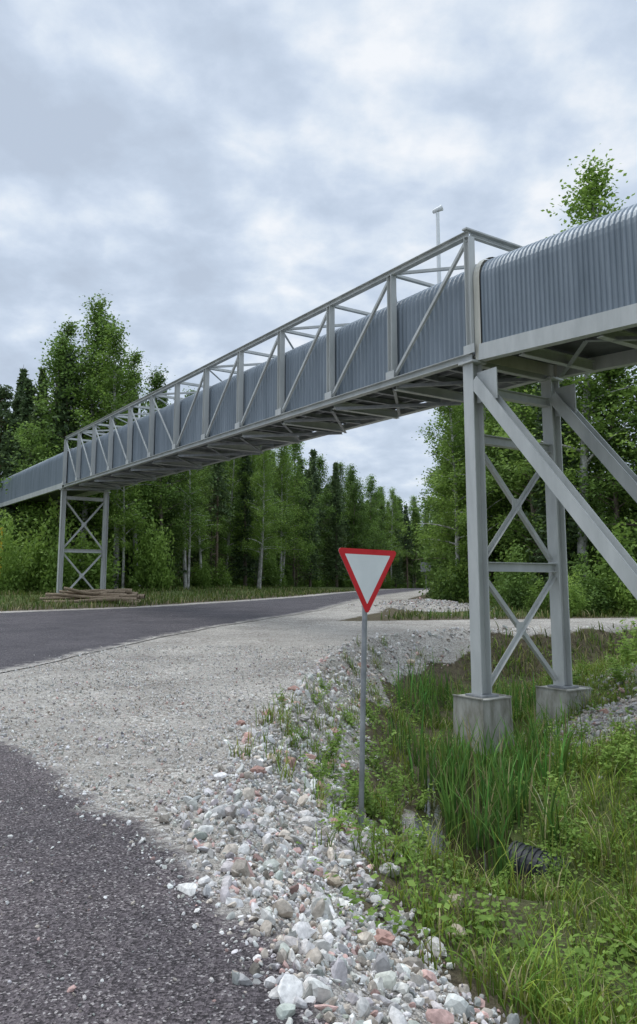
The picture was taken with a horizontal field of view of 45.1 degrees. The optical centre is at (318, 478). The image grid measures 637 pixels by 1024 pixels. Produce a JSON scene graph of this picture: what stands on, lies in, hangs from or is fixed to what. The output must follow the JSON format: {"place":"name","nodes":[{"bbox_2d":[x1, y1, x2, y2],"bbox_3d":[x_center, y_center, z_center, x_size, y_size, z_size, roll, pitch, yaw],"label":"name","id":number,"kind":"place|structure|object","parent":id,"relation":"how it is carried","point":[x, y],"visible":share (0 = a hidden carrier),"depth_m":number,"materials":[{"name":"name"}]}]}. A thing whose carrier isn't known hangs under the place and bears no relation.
{"place":"outdoors","nodes":[
{"label":"outdoors","id":0,"kind":"place"},
{"bbox_2d":[0,740,365,1023],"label":"side road","id":1,"kind":"structure","parent":0,"point":[157,995],"depth_m":3.60,"materials":[{"name":"grey asphalt"}]},
{"bbox_2d":[0,588,429,672],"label":"road","id":2,"kind":"structure","parent":0,"point":[30,638],"depth_m":22.91,"materials":[{"name":"grey asphalt"}]},
{"bbox_2d":[0,586,636,1023],"bbox_3d":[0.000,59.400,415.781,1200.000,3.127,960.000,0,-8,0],"label":"ground","id":3,"kind":"structure","parent":0,"point":[338,626],"depth_m":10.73,"materials":[{"name":"grey gravel"}]},
{"bbox_2d":[0,384,15,477],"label":"pine tree","id":4,"kind":"object","parent":3,"relation":"on","point":[6,392],"visible":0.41,"depth_m":54.41,"materials":[{"name":"green plant"}]},
{"bbox_2d":[0,392,23,509],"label":"pine tree","id":5,"kind":"object","parent":3,"relation":"on","point":[6,436],"visible":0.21,"depth_m":52.73,"materials":[{"name":"green plant"}]},
{"bbox_2d":[0,366,29,550],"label":"spruce tree","id":6,"kind":"object","parent":3,"relation":"on","point":[23,374],"visible":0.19,"depth_m":53.01,"materials":[{"name":"green plant"}]},
{"bbox_2d":[0,505,33,594],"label":"shrub","id":7,"kind":"object","parent":3,"relation":"on","point":[13,578],"visible":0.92,"depth_m":40.24,"materials":[{"name":"green plant"}]},
{"bbox_2d":[0,378,34,553],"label":"spruce tree","id":8,"kind":"object","parent":3,"relation":"on","point":[25,400],"visible":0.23,"depth_m":51.82,"materials":[{"name":"green plant"}]},
{"bbox_2d":[5,365,49,552],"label":"spruce tree","id":9,"kind":"object","parent":3,"relation":"on","point":[40,380],"visible":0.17,"depth_m":50.48,"materials":[{"name":"green plant"}]},
{"bbox_2d":[5,530,64,592],"bbox_3d":[-15.893,4.526,42.615,3.209,3.839,4.700,1,-8,-6],"label":"shrub","id":10,"kind":"object","parent":3,"relation":"on","point":[31,564],"visible":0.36,"depth_m":41.80,"materials":[{"name":"green plant"}]},
{"bbox_2d":[5,506,69,587],"bbox_3d":[-17.677,4.342,46.987,5.626,5.310,5.105,-4,-9,24],"label":"shrub","id":11,"kind":"object","parent":3,"relation":"on","point":[29,532],"visible":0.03,"depth_m":46.75,"materials":[{"name":"green plant"}]},
{"bbox_2d":[1,314,94,582],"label":"birch tree","id":12,"kind":"object","parent":3,"relation":"on","point":[69,327],"visible":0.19,"depth_m":51.09,"materials":[{"name":"green plant"}]},
{"bbox_2d":[0,332,99,552],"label":"broadleaf tree","id":13,"kind":"object","parent":3,"relation":"on","point":[59,361],"visible":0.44,"depth_m":48.96,"materials":[{"name":"green plant"}]},
{"bbox_2d":[22,495,80,592],"bbox_3d":[-14.650,3.495,41.867,3.247,5.702,5.025,7,-11,-42],"label":"shrub","id":14,"kind":"object","parent":3,"relation":"on","point":[49,577],"visible":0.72,"depth_m":41.27,"materials":[{"name":"green plant"}]},
{"bbox_2d":[35,351,84,546],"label":"spruce tree","id":15,"kind":"object","parent":3,"relation":"on","point":[63,415],"visible":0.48,"depth_m":49.33,"materials":[{"name":"green plant"}]},
{"bbox_2d":[51,523,124,589],"bbox_3d":[-13.474,4.637,44.623,4.690,4.171,3.355,-3,-8,18],"label":"shrub","id":16,"kind":"object","parent":3,"relation":"on","point":[92,576],"visible":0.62,"depth_m":44.44,"materials":[{"name":"green plant"}]},
{"bbox_2d":[44,597,136,602],"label":"log","id":17,"kind":"object","parent":3,"relation":"on","point":[113,599],"visible":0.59,"depth_m":34.23,"materials":[{"name":"brown wood"}]},
{"bbox_2d":[33,289,165,567],"bbox_3d":[-14.463,-2.728,49.916,8.658,20.525,7.723,4,-9,-27],"label":"birch tree","id":18,"kind":"object","parent":3,"relation":"on","point":[79,353],"visible":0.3,"depth_m":49.96,"materials":[{"name":"green plant"}]},
{"bbox_2d":[34,310,169,567],"bbox_3d":[-13.807,-1.724,50.887,8.910,19.030,9.575,-2,-8,13],"label":"broadleaf tree","id":19,"kind":"object","parent":3,"relation":"on","point":[96,345],"visible":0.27,"depth_m":49.76,"materials":[{"name":"green plant"}]},
{"bbox_2d":[80,527,126,588],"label":"shrub","id":20,"kind":"object","parent":3,"relation":"on","point":[109,544],"visible":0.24,"depth_m":47.68,"materials":[{"name":"green plant"}]},
{"bbox_2d":[69,317,170,588],"bbox_3d":[-13.033,-1.370,48.487,7.355,17.441,6.526,-1,-8,9],"label":"birch tree","id":21,"kind":"object","parent":3,"relation":"on","point":[116,336],"visible":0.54,"depth_m":47.95,"materials":[{"name":"green plant"}]},
{"bbox_2d":[71,364,170,565],"bbox_3d":[-13.147,-0.135,50.740,7.775,15.727,7.277,-6,-10,38],"label":"broadleaf tree","id":22,"kind":"object","parent":3,"relation":"on","point":[145,492],"visible":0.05,"depth_m":49.36,"materials":[{"name":"green plant"}]},
{"bbox_2d":[79,347,175,585],"bbox_3d":[-12.095,-0.666,49.976,5.984,16.346,6.888,0,-8,-1],"label":"birch tree","id":23,"kind":"object","parent":3,"relation":"on","point":[136,357],"visible":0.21,"depth_m":49.44,"materials":[{"name":"green plant"}]},
{"bbox_2d":[98,395,157,588],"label":"birch tree","id":24,"kind":"object","parent":3,"relation":"on","point":[124,533],"visible":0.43,"depth_m":46.88,"materials":[{"name":"green plant"}]},
{"bbox_2d":[122,512,180,591],"bbox_3d":[-10.373,4.581,46.986,3.407,5.039,3.945,5,-10,-34],"label":"shrub","id":25,"kind":"object","parent":3,"relation":"on","point":[138,577],"visible":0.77,"depth_m":46.44,"materials":[{"name":"green plant"}]},
{"bbox_2d":[143,527,178,591],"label":"shrub","id":26,"kind":"object","parent":3,"relation":"on","point":[163,565],"visible":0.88,"depth_m":46.03,"materials":[{"name":"green plant"}]},
{"bbox_2d":[145,392,186,575],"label":"spruce tree","id":27,"kind":"object","parent":3,"relation":"on","point":[178,565],"visible":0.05,"depth_m":52.75,"materials":[{"name":"green plant"}]},
{"bbox_2d":[110,364,222,577],"bbox_3d":[-10.226,-0.219,50.982,7.091,15.655,6.432,-5,-9,33],"label":"broadleaf tree","id":28,"kind":"object","parent":3,"relation":"on","point":[157,380],"visible":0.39,"depth_m":50.76,"materials":[{"name":"green plant"}]},
{"bbox_2d":[148,386,213,586],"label":"birch tree","id":29,"kind":"object","parent":3,"relation":"on","point":[184,556],"visible":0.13,"depth_m":53.46,"materials":[{"name":"green plant"}]},
{"bbox_2d":[165,468,221,588],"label":"birch tree","id":30,"kind":"object","parent":3,"relation":"on","point":[189,475],"visible":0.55,"depth_m":50.83,"materials":[{"name":"green plant"}]},
{"bbox_2d":[175,469,228,569],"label":"birch tree","id":31,"kind":"object","parent":3,"relation":"on","point":[200,543],"visible":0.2,"depth_m":57.90,"materials":[{"name":"green plant"}]},
{"bbox_2d":[196,551,213,588],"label":"shrub","id":32,"kind":"object","parent":3,"relation":"on","point":[204,581],"visible":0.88,"depth_m":55.59,"materials":[{"name":"green plant"}]},
{"bbox_2d":[180,465,242,584],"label":"broadleaf tree","id":33,"kind":"object","parent":3,"relation":"on","point":[223,549],"visible":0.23,"depth_m":61.79,"materials":[{"name":"green plant"}]},
{"bbox_2d":[201,461,235,585],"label":"spruce tree","id":34,"kind":"object","parent":3,"relation":"on","point":[217,492],"visible":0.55,"depth_m":60.01,"materials":[{"name":"green plant"}]},
{"bbox_2d":[208,558,231,587],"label":"shrub","id":35,"kind":"object","parent":3,"relation":"on","point":[225,580],"visible":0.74,"depth_m":58.97,"materials":[{"name":"green plant"}]},
{"bbox_2d":[203,457,259,568],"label":"birch tree","id":36,"kind":"object","parent":3,"relation":"on","point":[231,486],"visible":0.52,"depth_m":64.89,"materials":[{"name":"green plant"}]},
{"bbox_2d":[224,455,264,585],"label":"spruce tree","id":37,"kind":"object","parent":3,"relation":"on","point":[247,569],"visible":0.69,"depth_m":64.93,"materials":[{"name":"green plant"}]},
{"bbox_2d":[226,455,270,580],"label":"birch tree","id":38,"kind":"object","parent":3,"relation":"on","point":[252,464],"visible":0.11,"depth_m":67.34,"materials":[{"name":"green plant"}]},
{"bbox_2d":[221,455,294,585],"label":"broadleaf tree","id":39,"kind":"object","parent":3,"relation":"on","point":[273,495],"visible":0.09,"depth_m":70.51,"materials":[{"name":"green plant"}]},
{"bbox_2d":[237,450,283,588],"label":"birch tree","id":40,"kind":"object","parent":3,"relation":"on","point":[260,517],"visible":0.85,"depth_m":61.93,"materials":[{"name":"green plant"}]},
{"bbox_2d":[238,450,294,587],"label":"birch tree","id":41,"kind":"object","parent":3,"relation":"on","point":[270,511],"visible":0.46,"depth_m":63.99,"materials":[{"name":"green plant"}]},
{"bbox_2d":[250,552,287,586],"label":"shrub","id":42,"kind":"object","parent":3,"relation":"on","point":[271,577],"visible":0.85,"depth_m":68.02,"materials":[{"name":"green plant"}]},
{"bbox_2d":[264,445,299,585],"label":"birch tree","id":43,"kind":"object","parent":3,"relation":"on","point":[281,453],"visible":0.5,"depth_m":76.01,"materials":[{"name":"green plant"}]},
{"bbox_2d":[270,445,308,577],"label":"birch tree","id":44,"kind":"object","parent":3,"relation":"on","point":[291,493],"visible":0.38,"depth_m":77.81,"materials":[{"name":"green plant"}]},
{"bbox_2d":[271,442,325,586],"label":"broadleaf tree","id":45,"kind":"object","parent":3,"relation":"on","point":[295,447],"visible":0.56,"depth_m":80.65,"materials":[{"name":"green plant"}]},
{"bbox_2d":[287,459,312,586],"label":"spruce tree","id":46,"kind":"object","parent":3,"relation":"on","point":[302,466],"visible":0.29,"depth_m":82.77,"materials":[{"name":"green plant"}]},
{"bbox_2d":[298,469,323,586],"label":"spruce tree","id":47,"kind":"object","parent":3,"relation":"on","point":[312,539],"visible":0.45,"depth_m":83.47,"materials":[{"name":"green plant"}]},
{"bbox_2d":[304,449,331,577],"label":"spruce tree","id":48,"kind":"object","parent":3,"relation":"on","point":[313,469],"visible":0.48,"depth_m":88.85,"materials":[{"name":"green plant"}]},
{"bbox_2d":[0,203,636,754],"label":"conveyor bridge","id":49,"kind":"structure","parent":3,"relation":"on","point":[550,313],"depth_m":14.92,"materials":[{"name":"paint"}]},
{"bbox_2d":[296,453,346,575],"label":"broadleaf tree","id":50,"kind":"object","parent":3,"relation":"on","point":[320,464],"visible":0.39,"depth_m":91.20,"materials":[{"name":"green plant"}]},
{"bbox_2d":[311,743,346,780],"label":"sapling","id":51,"kind":"object","parent":3,"relation":"on","point":[326,765],"visible":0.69,"depth_m":8.58,"materials":[{"name":"green plant"}]},
{"bbox_2d":[321,462,349,586],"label":"spruce tree","id":52,"kind":"object","parent":3,"relation":"on","point":[336,564],"visible":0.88,"depth_m":91.19,"materials":[{"name":"green plant"}]},
{"bbox_2d":[328,461,365,585],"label":"birch tree","id":53,"kind":"object","parent":3,"relation":"on","point":[340,464],"visible":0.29,"depth_m":97.38,"materials":[{"name":"green plant"}]},
{"bbox_2d":[322,464,377,562],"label":"broadleaf tree","id":54,"kind":"object","parent":3,"relation":"on","point":[350,472],"visible":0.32,"depth_m":100.27,"materials":[{"name":"green plant"}]},
{"bbox_2d":[333,773,368,809],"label":"weeds","id":55,"kind":"object","parent":3,"relation":"on","point":[352,794],"visible":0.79,"depth_m":7.96,"materials":[{"name":"green plant"}]},
{"bbox_2d":[72,543,636,602],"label":"undergrowth","id":56,"kind":"object","parent":3,"relation":"on","point":[175,582],"visible":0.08,"depth_m":58.62,"materials":[{"name":"green plant"}]},
{"bbox_2d":[329,480,379,570],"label":"spruce tree","id":57,"kind":"object","parent":3,"relation":"on","point":[354,495],"visible":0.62,"depth_m":97.11,"materials":[{"name":"green plant"}]},
{"bbox_2d":[338,747,374,796],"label":"sapling","id":58,"kind":"object","parent":3,"relation":"on","point":[350,778],"visible":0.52,"depth_m":8.79,"materials":[{"name":"green plant"}]},
{"bbox_2d":[338,548,395,826],"bbox_3d":[0.496,2.223,7.971,0.755,2.983,0.112,5,-9,-33],"label":"yield sign","id":59,"kind":"object","parent":3,"relation":"on","point":[367,570],"visible":0.95,"depth_m":8.03,"materials":[{"name":"metal"}]},
{"bbox_2d":[352,762,386,820],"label":"weeds","id":60,"kind":"object","parent":3,"relation":"on","point":[368,800],"visible":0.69,"depth_m":8.22,"materials":[{"name":"green plant"}]},
{"bbox_2d":[357,474,395,550],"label":"broadleaf tree","id":61,"kind":"object","parent":3,"relation":"on","point":[371,488],"visible":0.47,"depth_m":105.98,"materials":[{"name":"green plant"}]},
{"bbox_2d":[355,723,402,770],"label":"sapling","id":62,"kind":"object","parent":3,"relation":"on","point":[380,749],"visible":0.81,"depth_m":10.54,"materials":[{"name":"green plant"}]},
{"bbox_2d":[374,928,395,945],"bbox_3d":[0.362,2.574,4.283,0.136,0.106,0.147,0,-8,0],"label":"rock","id":63,"kind":"object","parent":3,"relation":"on","point":[384,937],"visible":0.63,"depth_m":4.24,"materials":[{"name":"stone"}]},
{"bbox_2d":[372,486,407,579],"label":"birch tree","id":64,"kind":"object","parent":3,"relation":"on","point":[386,527],"visible":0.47,"depth_m":111.68,"materials":[{"name":"green plant"}]},
{"bbox_2d":[371,770,410,810],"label":"sapling","id":65,"kind":"object","parent":3,"relation":"on","point":[388,791],"visible":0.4,"depth_m":9.38,"materials":[{"name":"green plant"}]},
{"bbox_2d":[377,486,411,587],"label":"birch tree","id":66,"kind":"object","parent":3,"relation":"on","point":[391,508],"visible":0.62,"depth_m":116.23,"materials":[{"name":"green plant"}]},
{"bbox_2d":[389,516,406,587],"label":"spruce tree","id":67,"kind":"object","parent":3,"relation":"on","point":[396,557],"visible":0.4,"depth_m":118.17,"materials":[{"name":"green plant"}]},
{"bbox_2d":[399,506,415,587],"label":"spruce tree","id":68,"kind":"object","parent":3,"relation":"on","point":[406,540],"visible":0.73,"depth_m":121.02,"materials":[{"name":"green plant"}]},
{"bbox_2d":[401,504,434,587],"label":"broadleaf tree","id":69,"kind":"object","parent":3,"relation":"on","point":[414,569],"visible":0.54,"depth_m":126.30,"materials":[{"name":"green plant"}]},
{"bbox_2d":[426,936,448,957],"bbox_3d":[0.697,2.794,4.549,0.107,0.103,0.198,3,-8,-18],"label":"rock","id":70,"kind":"object","parent":3,"relation":"on","point":[435,940],"visible":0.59,"depth_m":4.52,"materials":[{"name":"stone"}]},
{"bbox_2d":[422,539,468,601],"bbox_3d":[6.619,4.578,37.996,2.904,3.246,2.327,5,-9,-33],"label":"shrub","id":71,"kind":"object","parent":3,"relation":"on","point":[445,582],"visible":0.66,"depth_m":37.73,"materials":[{"name":"green plant"}]},
{"bbox_2d":[397,403,497,564],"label":"birch tree","id":72,"kind":"object","parent":3,"relation":"on","point":[451,435],"visible":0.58,"depth_m":39.73,"materials":[{"name":"green plant"}]},
{"bbox_2d":[430,555,468,601],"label":"shrub","id":73,"kind":"object","parent":3,"relation":"on","point":[465,584],"visible":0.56,"depth_m":37.57,"materials":[{"name":"green plant"}]},
{"bbox_2d":[399,412,506,572],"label":"broadleaf tree","id":74,"kind":"object","parent":3,"relation":"on","point":[424,510],"visible":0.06,"depth_m":42.95,"materials":[{"name":"green plant"}]},
{"bbox_2d":[411,408,508,564],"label":"broadleaf tree","id":75,"kind":"object","parent":3,"relation":"on","point":[431,513],"visible":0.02,"depth_m":48.33,"materials":[{"name":"green plant"}]},
{"bbox_2d":[412,402,513,581],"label":"broadleaf tree","id":76,"kind":"object","parent":3,"relation":"on","point":[443,531],"visible":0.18,"depth_m":41.16,"materials":[{"name":"green plant"}]},
{"bbox_2d":[295,644,636,1023],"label":"weeds","id":77,"kind":"object","parent":3,"relation":"on","point":[481,930],"visible":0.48,"depth_m":5.58,"materials":[{"name":"green plant"}]},
{"bbox_2d":[437,405,513,599],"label":"birch tree","id":78,"kind":"object","parent":3,"relation":"on","point":[462,518],"visible":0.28,"depth_m":37.88,"materials":[{"name":"green plant"}]},
{"bbox_2d":[425,404,530,583],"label":"broadleaf tree","id":79,"kind":"object","parent":3,"relation":"on","point":[493,553],"visible":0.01,"depth_m":42.29,"materials":[{"name":"green plant"}]},
{"bbox_2d":[460,389,534,562],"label":"broadleaf tree","id":80,"kind":"object","parent":3,"relation":"on","point":[508,504],"visible":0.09,"depth_m":38.70,"materials":[{"name":"green plant"}]},
{"bbox_2d":[489,539,539,597],"bbox_3d":[8.946,4.228,34.555,2.692,3.117,2.723,-4,-9,24],"label":"shrub","id":81,"kind":"object","parent":3,"relation":"on","point":[509,554],"visible":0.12,"depth_m":34.50,"materials":[{"name":"green plant"}]},
{"bbox_2d":[491,539,540,609],"bbox_3d":[7.746,3.802,30.184,2.354,2.898,2.101,-4,-9,28],"label":"shrub","id":82,"kind":"object","parent":3,"relation":"on","point":[512,592],"visible":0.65,"depth_m":29.91,"materials":[{"name":"green plant"}]},
{"bbox_2d":[520,575,549,611],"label":"shrub","id":83,"kind":"object","parent":3,"relation":"on","point":[546,600],"visible":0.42,"depth_m":28.28,"materials":[{"name":"green plant"}]},
{"bbox_2d":[505,841,570,875],"bbox_3d":[2.250,3.969,7.726,0.684,0.485,0.420,-6,-10,38],"label":"culvert pipe","id":84,"kind":"object","parent":3,"relation":"on","point":[535,855],"visible":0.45,"depth_m":7.68,"materials":[{"name":"black plastic"}]},
{"bbox_2d":[485,383,591,575],"bbox_3d":[10.721,-0.074,37.594,5.418,12.764,5.984,7,-11,-41],"label":"broadleaf tree","id":85,"kind":"object","parent":3,"relation":"on","point":[515,533],"visible":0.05,"depth_m":37.50,"materials":[{"name":"green plant"}]},
{"bbox_2d":[485,377,595,588],"bbox_3d":[9.921,-0.226,35.464,5.324,12.543,5.880,3,-9,-22],"label":"broadleaf tree","id":86,"kind":"object","parent":3,"relation":"on","point":[520,533],"visible":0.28,"depth_m":35.48,"materials":[{"name":"green plant"}]},
{"bbox_2d":[521,381,592,587],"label":"spruce tree","id":87,"kind":"object","parent":3,"relation":"on","point":[542,503],"visible":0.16,"depth_m":33.21,"materials":[{"name":"green plant"}]},
{"bbox_2d":[484,143,636,579],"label":"birch tree","id":88,"kind":"object","parent":3,"relation":"on","point":[589,198],"visible":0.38,"depth_m":32.71,"materials":[{"name":"green plant"}]},
{"bbox_2d":[526,375,614,542],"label":"birch tree","id":89,"kind":"object","parent":3,"relation":"on","point":[596,474],"visible":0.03,"depth_m":35.27,"materials":[{"name":"green plant"}]},
{"bbox_2d":[567,546,595,603],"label":"shrub","id":90,"kind":"object","parent":3,"relation":"on","point":[583,560],"visible":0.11,"depth_m":30.02,"materials":[{"name":"green plant"}]},
{"bbox_2d":[568,569,595,616],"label":"shrub","id":91,"kind":"object","parent":3,"relation":"on","point":[575,607],"visible":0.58,"depth_m":26.09,"materials":[{"name":"green plant"}]},
{"bbox_2d":[532,366,636,600],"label":"broadleaf tree","id":92,"kind":"object","parent":3,"relation":"on","point":[616,495],"visible":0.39,"depth_m":32.14,"materials":[{"name":"green plant"}]},
{"bbox_2d":[568,561,618,614],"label":"shrub","id":93,"kind":"object","parent":3,"relation":"on","point":[594,594],"visible":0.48,"depth_m":27.05,"materials":[{"name":"green plant"}]},
{"bbox_2d":[565,365,636,559],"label":"broadleaf tree","id":94,"kind":"object","parent":3,"relation":"on","point":[632,539],"visible":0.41,"depth_m":31.07,"materials":[{"name":"green plant"}]},
{"bbox_2d":[579,513,636,614],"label":"shrub","id":95,"kind":"object","parent":3,"relation":"on","point":[611,588],"visible":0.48,"depth_m":27.60,"materials":[{"name":"green plant"}]},
{"bbox_2d":[590,730,635,776],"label":"sapling","id":96,"kind":"object","parent":3,"relation":"on","point":[608,765],"visible":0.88,"depth_m":9.54,"materials":[{"name":"green plant"}]},
{"bbox_2d":[592,371,636,537],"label":"birch tree","id":97,"kind":"object","parent":3,"relation":"on","point":[628,497],"visible":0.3,"depth_m":32.24,"materials":[{"name":"green plant"}]},
{"bbox_2d":[607,616,636,660],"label":"sapling","id":98,"kind":"object","parent":3,"relation":"on","point":[632,633],"visible":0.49,"depth_m":18.44,"materials":[{"name":"green plant"}]},
{"bbox_2d":[609,556,636,615],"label":"shrub","id":99,"kind":"object","parent":3,"relation":"on","point":[629,597],"visible":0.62,"depth_m":26.48,"materials":[{"name":"green plant"}]},
{"bbox_2d":[611,622,636,663],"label":"sapling","id":100,"kind":"object","parent":3,"relation":"on","point":[622,650],"visible":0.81,"depth_m":16.83,"materials":[{"name":"green plant"}]},
{"bbox_2d":[622,747,636,796],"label":"sapling","id":101,"kind":"object","parent":3,"relation":"on","point":[633,779],"visible":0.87,"depth_m":8.56,"materials":[{"name":"green plant"}]},
{"bbox_2d":[0,584,636,1023],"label":"grass","id":102,"kind":"structure","parent":0,"point":[560,1008],"depth_m":7.04,"materials":[{"name":"green plant"}]},
{"bbox_2d":[0,0,636,526],"label":"sky","id":103,"kind":"structure","parent":0,"point":[226,172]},
{"bbox_2d":[414,769,554,899],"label":"water","id":104,"kind":"structure","parent":0,"point":[429,809],"depth_m":8.92,"materials":[{"name":"black liquid"}]},
{"bbox_2d":[385,652,582,878],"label":"reeds","id":105,"kind":"object","parent":104,"relation":"in","point":[490,783],"visible":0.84,"depth_m":10.23,"materials":[{"name":"green plant"}]},
{"bbox_2d":[602,649,635,681],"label":"sapling","id":106,"kind":"object","parent":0,"point":[618,672],"visible":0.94,"depth_m":15.01,"materials":[{"name":"green plant"}]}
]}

